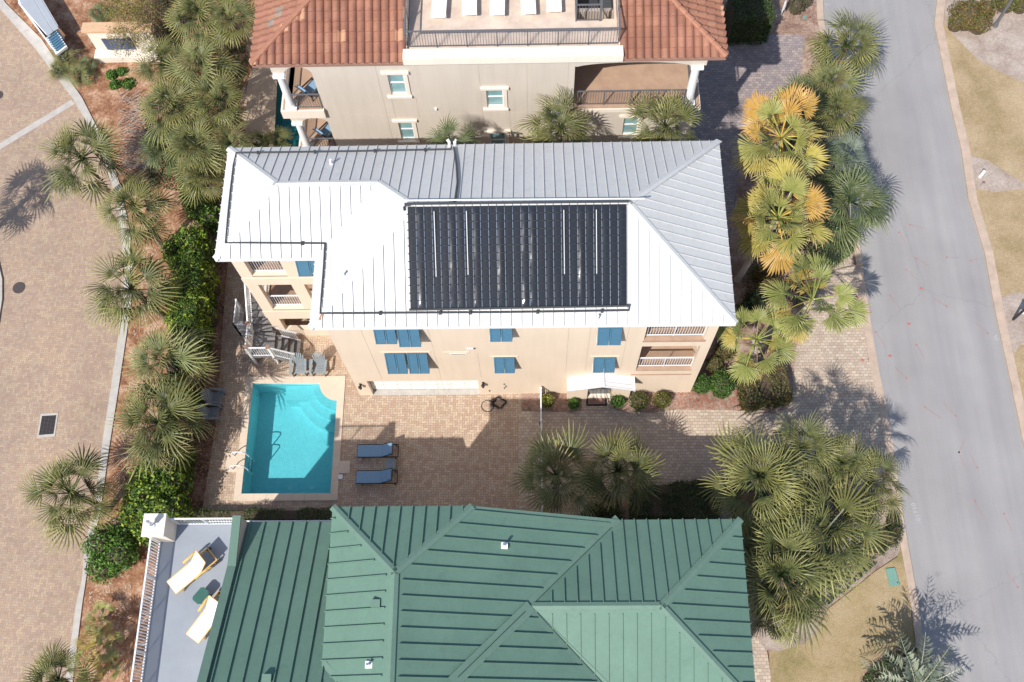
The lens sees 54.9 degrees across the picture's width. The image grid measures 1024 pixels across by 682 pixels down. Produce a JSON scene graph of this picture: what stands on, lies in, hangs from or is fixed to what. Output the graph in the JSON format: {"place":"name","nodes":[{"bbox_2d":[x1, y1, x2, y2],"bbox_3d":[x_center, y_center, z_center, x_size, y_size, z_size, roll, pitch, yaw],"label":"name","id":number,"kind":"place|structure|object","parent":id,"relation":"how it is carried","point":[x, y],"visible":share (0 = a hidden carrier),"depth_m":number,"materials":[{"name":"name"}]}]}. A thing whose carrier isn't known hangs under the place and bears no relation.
{"place":"outdoors","nodes":[
{"label":"outdoors","id":0,"kind":"place"},
{"bbox_2d":[0,9,123,681],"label":"brick plaza road","id":1,"kind":"structure","parent":0,"point":[57,355],"depth_m":50.14,"materials":[{"name":"brick"}]},
{"bbox_2d":[0,100,74,148],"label":"drain strip","id":2,"kind":"object","parent":1,"relation":"on","point":[34,125],"visible":1,"depth_m":55.21,"materials":[{"name":"concrete"}]},
{"bbox_2d":[4,0,256,681],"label":"pine straw bed","id":3,"kind":"object","parent":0,"point":[99,96],"visible":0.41,"depth_m":52.61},
{"bbox_2d":[18,0,70,57],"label":"car","id":4,"kind":"object","parent":3,"relation":"on","point":[38,13],"visible":0.96,"depth_m":56.41,"materials":[{"name":"white paint"}]},
{"bbox_2d":[16,635,104,681],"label":"sabal palm","id":5,"kind":"object","parent":3,"relation":"on","point":[48,664],"visible":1,"depth_m":40.57,"materials":[{"name":"green plant"}]},
{"bbox_2d":[14,442,123,556],"bbox_3d":[-19.450,7.124,44.458,4.567,5.202,4.474,-35,71,-12],"label":"sabal palm","id":6,"kind":"object","parent":3,"relation":"on","point":[54,475],"visible":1,"depth_m":43.22,"materials":[{"name":"green plant"}]},
{"bbox_2d":[36,118,133,208],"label":"sabal palm","id":7,"kind":"object","parent":3,"relation":"on","point":[95,138],"visible":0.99,"depth_m":49.21,"materials":[{"name":"green plant"}]},
{"bbox_2d":[86,623,124,662],"bbox_3d":[-18.134,13.535,44.061,1.740,1.065,1.815,-1,68,1],"label":"palmetto","id":8,"kind":"object","parent":3,"relation":"on","point":[94,642],"visible":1,"depth_m":43.95,"materials":[{"name":"green plant"}]},
{"bbox_2d":[80,520,140,584],"bbox_3d":[-18.464,9.716,45.388,2.808,2.006,3.086,-1,68,1],"label":"green bush","id":9,"kind":"object","parent":3,"relation":"on","point":[111,551],"visible":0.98,"depth_m":44.95,"materials":[{"name":"green plant"}]},
{"bbox_2d":[81,21,160,62],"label":"monument wall","id":10,"kind":"structure","parent":3,"relation":"on","point":[96,32],"depth_m":55.87,"materials":[{"name":"beige paint"}]},
{"bbox_2d":[84,244,160,681],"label":"fallen leaves","id":11,"kind":"object","parent":3,"relation":"on","point":[118,490],"visible":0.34,"depth_m":45.51,"materials":[{"name":"brown plant"}]},
{"bbox_2d":[98,0,168,62],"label":"wispy tree","id":12,"kind":"object","parent":3,"relation":"on","point":[131,10],"visible":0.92,"depth_m":54.97,"materials":[{"name":"green plant"}]},
{"bbox_2d":[78,240,190,338],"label":"sabal palm","id":13,"kind":"object","parent":3,"relation":"on","point":[154,303],"visible":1,"depth_m":46.16,"materials":[{"name":"green plant"}]},
{"bbox_2d":[116,85,160,173],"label":"dry twigs","id":14,"kind":"object","parent":3,"relation":"on","point":[136,130],"visible":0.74,"depth_m":54.67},
{"bbox_2d":[93,169,183,254],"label":"sabal palm","id":15,"kind":"object","parent":3,"relation":"on","point":[129,192],"visible":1,"depth_m":47.99,"materials":[{"name":"green plant"}]},
{"bbox_2d":[115,459,194,546],"bbox_3d":[-16.485,7.371,45.551,3.590,3.762,4.238,-1,68,1],"label":"green bush","id":16,"kind":"object","parent":3,"relation":"on","point":[142,499],"visible":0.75,"depth_m":44.69,"materials":[{"name":"green plant"}]},
{"bbox_2d":[103,373,215,482],"bbox_3d":[-15.637,4.262,45.331,4.727,5.535,5.380,-1,68,1],"label":"sabal palm","id":17,"kind":"object","parent":3,"relation":"on","point":[175,400],"visible":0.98,"depth_m":43.81,"materials":[{"name":"green plant"}]},
{"bbox_2d":[126,36,198,99],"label":"sabal palm","id":18,"kind":"object","parent":3,"relation":"on","point":[160,50],"visible":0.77,"depth_m":50.98,"materials":[{"name":"green plant"}]},
{"bbox_2d":[137,129,192,179],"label":"sabal palm","id":19,"kind":"object","parent":3,"relation":"on","point":[155,159],"visible":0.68,"depth_m":49.82,"materials":[{"name":"green plant"}]},
{"bbox_2d":[121,323,223,410],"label":"sabal palm","id":20,"kind":"object","parent":3,"relation":"on","point":[145,367],"visible":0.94,"depth_m":45.01,"materials":[{"name":"green plant"}]},
{"bbox_2d":[136,74,218,152],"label":"sabal palm","id":21,"kind":"object","parent":3,"relation":"on","point":[173,104],"visible":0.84,"depth_m":49.46,"materials":[{"name":"green plant"}]},
{"bbox_2d":[149,253,218,500],"bbox_3d":[-15.771,1.610,47.719,1.489,3.376,11.995,-1,68,1],"label":"clipped hedge","id":22,"kind":"object","parent":3,"relation":"on","point":[192,311],"visible":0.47,"depth_m":47.42,"materials":[{"name":"green plant"}]},
{"bbox_2d":[159,220,220,279],"bbox_3d":[-16.348,-4.342,50.052,2.834,3.505,2.954,-29,70,-10],"label":"green bush","id":23,"kind":"object","parent":3,"relation":"on","point":[193,240],"visible":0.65,"depth_m":49.48,"materials":[{"name":"green plant"}]},
{"bbox_2d":[158,254,222,345],"bbox_3d":[-16.182,-1.849,49.094,2.959,3.665,4.614,-1,68,1],"label":"green bush","id":24,"kind":"object","parent":3,"relation":"on","point":[208,310],"visible":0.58,"depth_m":48.56,"materials":[{"name":"green plant"}]},
{"bbox_2d":[143,0,248,189],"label":"ground cover","id":25,"kind":"object","parent":3,"relation":"on","point":[172,51],"visible":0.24,"depth_m":55.85,"materials":[{"name":"green plant"}]},
{"bbox_2d":[161,0,236,57],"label":"sabal palm","id":26,"kind":"object","parent":3,"relation":"on","point":[185,7],"visible":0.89,"depth_m":50.50,"materials":[{"name":"green plant"}]},
{"bbox_2d":[178,177,219,236],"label":"green bush","id":27,"kind":"object","parent":3,"relation":"on","point":[205,214],"visible":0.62,"depth_m":51.28,"materials":[{"name":"green plant"}]},
{"bbox_2d":[162,36,249,100],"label":"sabal palm","id":28,"kind":"object","parent":3,"relation":"on","point":[204,64],"visible":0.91,"depth_m":49.94,"materials":[{"name":"green plant"}]},
{"bbox_2d":[205,0,255,50],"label":"sabal palm","id":29,"kind":"object","parent":3,"relation":"on","point":[237,25],"visible":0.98,"depth_m":49.85,"materials":[{"name":"green plant"}]},
{"bbox_2d":[187,0,896,659],"bbox_3d":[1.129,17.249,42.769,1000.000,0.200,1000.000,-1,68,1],"label":"ground","id":30,"kind":"structure","parent":0,"point":[243,96],"depth_m":54.55,"materials":[{"name":"brown soil"}]},
{"bbox_2d":[0,0,132,681],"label":"plaza kerb","id":31,"kind":"structure","parent":30,"relation":"on","point":[33,38],"depth_m":49.92,"materials":[{"name":"concrete"}]},
{"bbox_2d":[160,109,236,187],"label":"sabal palm","id":32,"kind":"object","parent":30,"relation":"on","point":[184,143],"visible":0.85,"depth_m":48.60,"materials":[{"name":"green plant"}]},
{"bbox_2d":[175,151,225,207],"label":"sabal palm","id":33,"kind":"object","parent":30,"relation":"on","point":[215,187],"visible":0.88,"depth_m":48.41,"materials":[{"name":"green plant"}]},
{"bbox_2d":[187,197,227,511],"bbox_3d":[-15.178,0.146,49.957,1.091,0.120,17.999,-2,68,1],"label":"leaf litter strip","id":34,"kind":"object","parent":30,"relation":"on","point":[204,441],"visible":0.44,"depth_m":48.35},
{"bbox_2d":[192,239,232,514],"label":"fallen leaves","id":35,"kind":"object","parent":34,"relation":"on","point":[212,385],"visible":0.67,"depth_m":49.07,"materials":[{"name":"brown plant"}]},
{"bbox_2d":[183,67,251,136],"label":"sabal palm","id":36,"kind":"object","parent":30,"relation":"on","point":[232,116],"visible":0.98,"depth_m":49.10,"materials":[{"name":"green plant"}]},
{"bbox_2d":[198,120,256,174],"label":"sabal palm","id":37,"kind":"object","parent":30,"relation":"on","point":[220,140],"visible":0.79,"depth_m":48.73,"materials":[{"name":"green plant"}]},
{"bbox_2d":[238,68,276,146],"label":"side pool deck","id":38,"kind":"structure","parent":30,"relation":"on","point":[260,103],"depth_m":55.36,"materials":[{"name":"stone"}]},
{"bbox_2d":[275,82,299,146],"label":"lap pool","id":39,"kind":"structure","parent":30,"relation":"in","point":[281,122],"depth_m":56.12,"materials":[{"name":"teal liquid"}]},
{"bbox_2d":[203,262,518,510],"bbox_3d":[-7.433,2.006,49.067,15.542,0.120,16.599,-1,68,1],"label":"brick court","id":40,"kind":"object","parent":30,"relation":"on","point":[458,450],"visible":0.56,"depth_m":47.85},
{"bbox_2d":[190,504,331,522],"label":"hedge","id":41,"kind":"object","parent":40,"relation":"on","point":[255,513],"visible":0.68,"depth_m":45.95,"materials":[{"name":"green plant"}]},
{"bbox_2d":[242,284,301,363],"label":"deck stairs","id":42,"kind":"structure","parent":40,"relation":"on","point":[263,345],"depth_m":48.81,"materials":[{"name":"white paint"}]},
{"bbox_2d":[225,376,349,500],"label":"swimming pool","id":43,"kind":"structure","parent":40,"relation":"in","point":[290,437],"depth_m":49.04,"materials":[{"name":"liquid"}]},
{"bbox_2d":[356,468,397,484],"bbox_3d":[-6.422,6.425,46.716,1.990,0.891,0.660,-1,68,1],"label":"blue lounger","id":44,"kind":"object","parent":40,"relation":"on","point":[373,476],"visible":1,"depth_m":46.75,"materials":[{"name":"fabric"}]},
{"bbox_2d":[357,442,398,459],"bbox_3d":[-6.439,5.236,47.196,1.990,0.891,0.660,-1,68,1],"label":"blue lounger","id":45,"kind":"object","parent":40,"relation":"on","point":[374,450],"visible":1,"depth_m":47.22,"materials":[{"name":"fabric"}]},
{"bbox_2d":[130,503,754,681],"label":"green roof house","id":46,"kind":"structure","parent":30,"relation":"on","point":[469,592],"depth_m":35.73,"materials":[{"name":"metal"}]},
{"bbox_2d":[167,547,220,593],"bbox_3d":[-12.289,8.768,37.796,2.019,0.965,0.929,-40,72,-14],"label":"yellow lounger","id":47,"kind":"object","parent":46,"relation":"on","point":[185,576],"visible":1,"depth_m":37.80,"materials":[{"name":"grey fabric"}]},
{"bbox_2d":[186,590,220,643],"bbox_3d":[-11.438,10.348,37.137,0.929,0.965,2.019,32,72,13],"label":"yellow lounger","id":48,"kind":"object","parent":46,"relation":"on","point":[199,629],"visible":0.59,"depth_m":37.11,"materials":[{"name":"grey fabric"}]},
{"bbox_2d":[424,113,481,144],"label":"fan palm","id":49,"kind":"object","parent":30,"relation":"on","point":[450,126],"visible":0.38,"depth_m":45.17,"materials":[{"name":"green plant"}]},
{"bbox_2d":[213,138,737,399],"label":"yellow house","id":50,"kind":"structure","parent":30,"relation":"on","point":[347,209],"depth_m":41.07,"materials":[{"name":"white paint"}]},
{"bbox_2d":[370,380,478,389],"bbox_3d":[-4.243,1.980,47.796,5.280,2.060,0.068,-1,68,1],"label":"garage door","id":51,"kind":"structure","parent":50,"relation":"in","point":[436,384],"depth_m":48.11,"materials":[{"name":"white plastic"}]},
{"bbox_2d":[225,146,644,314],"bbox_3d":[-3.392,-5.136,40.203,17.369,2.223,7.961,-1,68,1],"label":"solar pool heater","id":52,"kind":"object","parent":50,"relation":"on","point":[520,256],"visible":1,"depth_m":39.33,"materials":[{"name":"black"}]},
{"bbox_2d":[248,0,728,146],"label":"tiled house","id":53,"kind":"structure","parent":30,"relation":"on","point":[396,72],"depth_m":43.96,"materials":[{"name":"paint"}]},
{"bbox_2d":[380,71,411,98],"bbox_3d":[-5.238,-11.755,44.991,1.250,1.900,0.270,-1,68,1],"label":"window","id":54,"kind":"structure","parent":53,"relation":"in","point":[396,79],"depth_m":45.09,"materials":[{"name":"white paint"}]},
{"bbox_2d":[480,86,508,110],"bbox_3d":[-0.786,-11.359,45.982,1.300,1.750,0.270,-1,68,1],"label":"window","id":55,"kind":"structure","parent":53,"relation":"in","point":[495,96],"depth_m":46.01,"materials":[{"name":"white paint"}]},
{"bbox_2d":[521,393,580,411],"bbox_3d":[1.945,3.012,48.376,2.959,0.120,1.055,-1,68,1],"label":"planting bed","id":56,"kind":"object","parent":30,"relation":"on","point":[528,404],"visible":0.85,"depth_m":48.31,"materials":[{"name":"brown soil"}]},
{"bbox_2d":[511,85,595,142],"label":"fan palm","id":57,"kind":"object","parent":30,"relation":"on","point":[543,136],"visible":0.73,"depth_m":45.09,"materials":[{"name":"green plant"}]},
{"bbox_2d":[623,89,705,141],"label":"fan palm","id":58,"kind":"object","parent":30,"relation":"on","point":[664,108],"visible":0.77,"depth_m":45.06,"materials":[{"name":"green plant"}]},
{"bbox_2d":[611,0,852,413],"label":"planting bed","id":59,"kind":"object","parent":30,"relation":"on","point":[786,21],"visible":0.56,"depth_m":50.60,"materials":[{"name":"brown soil"}]},
{"bbox_2d":[707,368,736,399],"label":"round bush","id":60,"kind":"object","parent":59,"relation":"on","point":[722,386],"visible":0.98,"depth_m":47.44,"materials":[{"name":"green plant"}]},
{"bbox_2d":[723,0,776,45],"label":"dark hedge","id":61,"kind":"object","parent":59,"relation":"on","point":[748,21],"visible":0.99,"depth_m":54.61,"materials":[{"name":"green plant"}]},
{"bbox_2d":[715,299,798,385],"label":"fan palm","id":62,"kind":"object","parent":59,"relation":"on","point":[730,337],"visible":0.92,"depth_m":44.60,"materials":[{"name":"green plant"}]},
{"bbox_2d":[734,361,793,413],"bbox_3d":[12.156,2.152,47.674,2.581,1.627,2.447,-8,68,-2],"label":"box hedge","id":63,"kind":"object","parent":59,"relation":"on","point":[772,389],"visible":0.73,"depth_m":47.27,"materials":[{"name":"green plant"}]},
{"bbox_2d":[748,264,782,299],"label":"olive bush","id":64,"kind":"object","parent":59,"relation":"on","point":[757,277],"visible":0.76,"depth_m":49.73,"materials":[{"name":"green plant"}]},
{"bbox_2d":[729,82,831,194],"bbox_3d":[12.660,-8.758,48.443,4.879,8.131,5.762,-1,68,1],"label":"fan palm","id":65,"kind":"object","parent":59,"relation":"on","point":[790,102],"visible":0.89,"depth_m":46.03,"materials":[{"name":"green plant"}]},
{"bbox_2d":[728,154,833,282],"bbox_3d":[12.355,-4.808,46.848,5.280,8.153,4.726,-36,72,-12],"label":"fan palm","id":66,"kind":"object","parent":59,"relation":"on","point":[756,241],"visible":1,"depth_m":44.56,"materials":[{"name":"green plant"}]},
{"bbox_2d":[741,54,843,307],"bbox_3d":[15.399,-9.095,52.642,5.081,0.467,17.102,10,69,6],"label":"ground cover","id":67,"kind":"object","parent":59,"relation":"on","point":[794,298],"visible":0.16,"depth_m":51.05,"materials":[{"name":"green plant"}]},
{"bbox_2d":[773,67,830,135],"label":"sabal palm","id":68,"kind":"object","parent":59,"relation":"on","point":[797,82],"visible":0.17,"depth_m":50.45,"materials":[{"name":"green plant"}]},
{"bbox_2d":[757,250,871,364],"bbox_3d":[13.460,-1.228,45.947,4.710,7.155,4.636,-25,70,-8],"label":"fan palm","id":69,"kind":"object","parent":59,"relation":"on","point":[797,327],"visible":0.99,"depth_m":43.86,"materials":[{"name":"green plant"}]},
{"bbox_2d":[794,138,849,199],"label":"sabal palm","id":70,"kind":"object","parent":59,"relation":"on","point":[815,179],"visible":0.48,"depth_m":48.96,"materials":[{"name":"green plant"}]},
{"bbox_2d":[797,212,865,273],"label":"sabal palm","id":71,"kind":"object","parent":59,"relation":"on","point":[835,255],"visible":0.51,"depth_m":47.77,"materials":[{"name":"green plant"}]},
{"bbox_2d":[804,59,868,114],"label":"sabal palm","id":72,"kind":"object","parent":59,"relation":"on","point":[845,75],"visible":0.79,"depth_m":50.66,"materials":[{"name":"green plant"}]},
{"bbox_2d":[802,83,871,146],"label":"sabal palm","id":73,"kind":"object","parent":59,"relation":"on","point":[829,122],"visible":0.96,"depth_m":49.94,"materials":[{"name":"green plant"}]},
{"bbox_2d":[806,128,875,196],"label":"sabal palm","id":74,"kind":"object","parent":59,"relation":"on","point":[859,157],"visible":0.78,"depth_m":49.32,"materials":[{"name":"green plant"}]},
{"bbox_2d":[803,163,897,258],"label":"sabal palm","id":75,"kind":"object","parent":59,"relation":"on","point":[874,210],"visible":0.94,"depth_m":47.10,"materials":[{"name":"green plant"}]},
{"bbox_2d":[579,456,900,616],"bbox_3d":[10.422,9.050,45.717,14.987,0.120,7.966,-1,68,1],"label":"planting bed","id":76,"kind":"object","parent":30,"relation":"on","point":[881,560],"visible":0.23,"depth_m":45.88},
{"bbox_2d":[569,425,666,517],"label":"sabal palm","id":77,"kind":"object","parent":76,"relation":"on","point":[612,446],"visible":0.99,"depth_m":43.14,"materials":[{"name":"green plant"}]},
{"bbox_2d":[628,489,722,519],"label":"dark hedge","id":78,"kind":"object","parent":76,"relation":"on","point":[676,506],"visible":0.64,"depth_m":45.05,"materials":[{"name":"green plant"}]},
{"bbox_2d":[642,477,723,498],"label":"dark hedge","id":79,"kind":"object","parent":76,"relation":"on","point":[679,487],"visible":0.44,"depth_m":45.63,"materials":[{"name":"green plant"}]},
{"bbox_2d":[695,418,817,537],"bbox_3d":[10.367,6.384,42.757,4.963,7.449,5.079,13,69,7],"label":"sabal palm","id":80,"kind":"object","parent":76,"relation":"on","point":[733,470],"visible":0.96,"depth_m":40.58,"materials":[{"name":"green plant"}]},
{"bbox_2d":[727,506,804,577],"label":"sabal palm","id":81,"kind":"object","parent":76,"relation":"on","point":[750,529],"visible":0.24,"depth_m":41.36,"materials":[{"name":"green plant"}]},
{"bbox_2d":[749,582,800,656],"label":"sabal palm","id":82,"kind":"object","parent":76,"relation":"on","point":[756,620],"visible":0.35,"depth_m":40.65,"materials":[{"name":"green plant"}]},
{"bbox_2d":[742,502,847,663],"bbox_3d":[10.746,10.261,41.426,5.972,7.013,6.654,-1,68,1],"label":"sabal palm","id":83,"kind":"object","parent":76,"relation":"on","point":[798,606],"visible":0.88,"depth_m":39.32,"materials":[{"name":"green plant"}]},
{"bbox_2d":[754,411,841,485],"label":"sabal palm","id":84,"kind":"object","parent":76,"relation":"on","point":[817,441],"visible":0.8,"depth_m":41.08,"materials":[{"name":"green plant"}]},
{"bbox_2d":[726,467,881,612],"bbox_3d":[13.670,8.815,45.488,6.603,0.408,6.832,-14,68,-4],"label":"ground cover","id":85,"kind":"object","parent":76,"relation":"on","point":[830,553],"visible":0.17,"depth_m":45.50,"materials":[{"name":"green plant"}]},
{"bbox_2d":[758,467,897,604],"bbox_3d":[13.014,8.473,41.898,5.659,7.363,5.865,-1,68,1],"label":"sabal palm","id":86,"kind":"object","parent":76,"relation":"on","point":[852,554],"visible":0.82,"depth_m":40.01,"materials":[{"name":"green plant"}]},
{"bbox_2d":[801,430,876,496],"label":"sabal palm","id":87,"kind":"object","parent":76,"relation":"on","point":[843,442],"visible":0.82,"depth_m":41.29,"materials":[{"name":"green plant"}]},
{"bbox_2d":[821,438,913,532],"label":"sabal palm","id":88,"kind":"object","parent":76,"relation":"on","point":[872,484],"visible":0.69,"depth_m":41.27,"materials":[{"name":"green plant"}]},
{"bbox_2d":[873,512,904,555],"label":"green shrub","id":89,"kind":"object","parent":76,"relation":"on","point":[895,527],"visible":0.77,"depth_m":45.07,"materials":[{"name":"green plant"}]},
{"bbox_2d":[750,617,819,650],"bbox_3d":[12.127,13.087,44.022,3.418,0.120,1.446,-1,68,1],"label":"mulch crescent","id":90,"kind":"object","parent":30,"relation":"on","point":[765,640],"visible":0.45,"depth_m":43.89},
{"bbox_2d":[816,0,862,264],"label":"road kerb","id":91,"kind":"structure","parent":30,"relation":"on","point":[858,254],"depth_m":53.72,"materials":[{"name":"concrete"}]},
{"bbox_2d":[797,5,883,81],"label":"sabal palm","id":92,"kind":"object","parent":30,"relation":"on","point":[861,59],"visible":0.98,"depth_m":51.08,"materials":[{"name":"green plant"}]},
{"bbox_2d":[855,265,895,469],"bbox_3d":[17.927,1.151,48.826,0.477,0.300,10.799,-2,68,1],"label":"driveway apron","id":93,"kind":"object","parent":30,"relation":"on","point":[880,395],"visible":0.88,"depth_m":48.54,"materials":[{"name":"concrete"}]},
{"bbox_2d":[889,469,925,671],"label":"road kerb","id":94,"kind":"structure","parent":30,"relation":"on","point":[911,588],"depth_m":44.66,"materials":[{"name":"concrete"}]},
{"bbox_2d":[934,0,1023,446],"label":"road kerb","id":95,"kind":"structure","parent":30,"relation":"on","point":[977,213],"depth_m":51.54,"materials":[{"name":"concrete"}]},
{"bbox_2d":[519,254,886,514],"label":"brick driveway","id":96,"kind":"structure","parent":0,"point":[833,383],"depth_m":47.83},
{"bbox_2d":[504,421,605,516],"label":"sabal palm","id":97,"kind":"object","parent":96,"relation":"on","point":[554,498],"visible":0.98,"depth_m":42.87,"materials":[{"name":"green plant"}]},
{"bbox_2d":[690,34,804,244],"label":"side driveway","id":98,"kind":"structure","parent":0,"point":[734,79],"depth_m":55.02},
{"bbox_2d":[751,635,770,681],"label":"brick path","id":99,"kind":"structure","parent":0,"point":[762,673],"depth_m":43.53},
{"bbox_2d":[769,547,915,681],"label":"side lawn","id":100,"kind":"structure","parent":0,"point":[881,610],"depth_m":43.87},
{"bbox_2d":[858,646,918,681],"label":"curved bed","id":101,"kind":"object","parent":100,"relation":"on","point":[876,660],"visible":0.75,"depth_m":43.40,"materials":[{"name":"brown soil"}]},
{"bbox_2d":[855,629,964,681],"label":"feather palm","id":102,"kind":"object","parent":101,"relation":"on","point":[921,675],"visible":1,"depth_m":40.15,"materials":[{"name":"green plant"}]},
{"bbox_2d":[823,0,1023,681],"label":"asphalt road","id":103,"kind":"structure","parent":0,"point":[966,557],"depth_m":48.64,"materials":[{"name":"asphalt"}]},
{"bbox_2d":[943,10,1023,400],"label":"lawn","id":104,"kind":"structure","parent":0,"point":[991,101],"depth_m":53.23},
{"bbox_2d":[944,0,1023,81],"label":"sandy bed","id":105,"kind":"object","parent":104,"relation":"on","point":[1000,47],"visible":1,"depth_m":55.64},
{"bbox_2d":[947,0,998,36],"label":"bronze shrub","id":106,"kind":"object","parent":105,"relation":"on","point":[971,16],"visible":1,"depth_m":55.34,"materials":[{"name":"green plant"}]},
{"bbox_2d":[971,156,1023,191],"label":"sandy bed","id":107,"kind":"object","parent":104,"relation":"on","point":[995,178],"visible":1,"depth_m":52.37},
{"bbox_2d":[1002,292,1023,354],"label":"sandy bed","id":108,"kind":"object","parent":104,"relation":"on","point":[1013,305],"visible":0.9,"depth_m":49.38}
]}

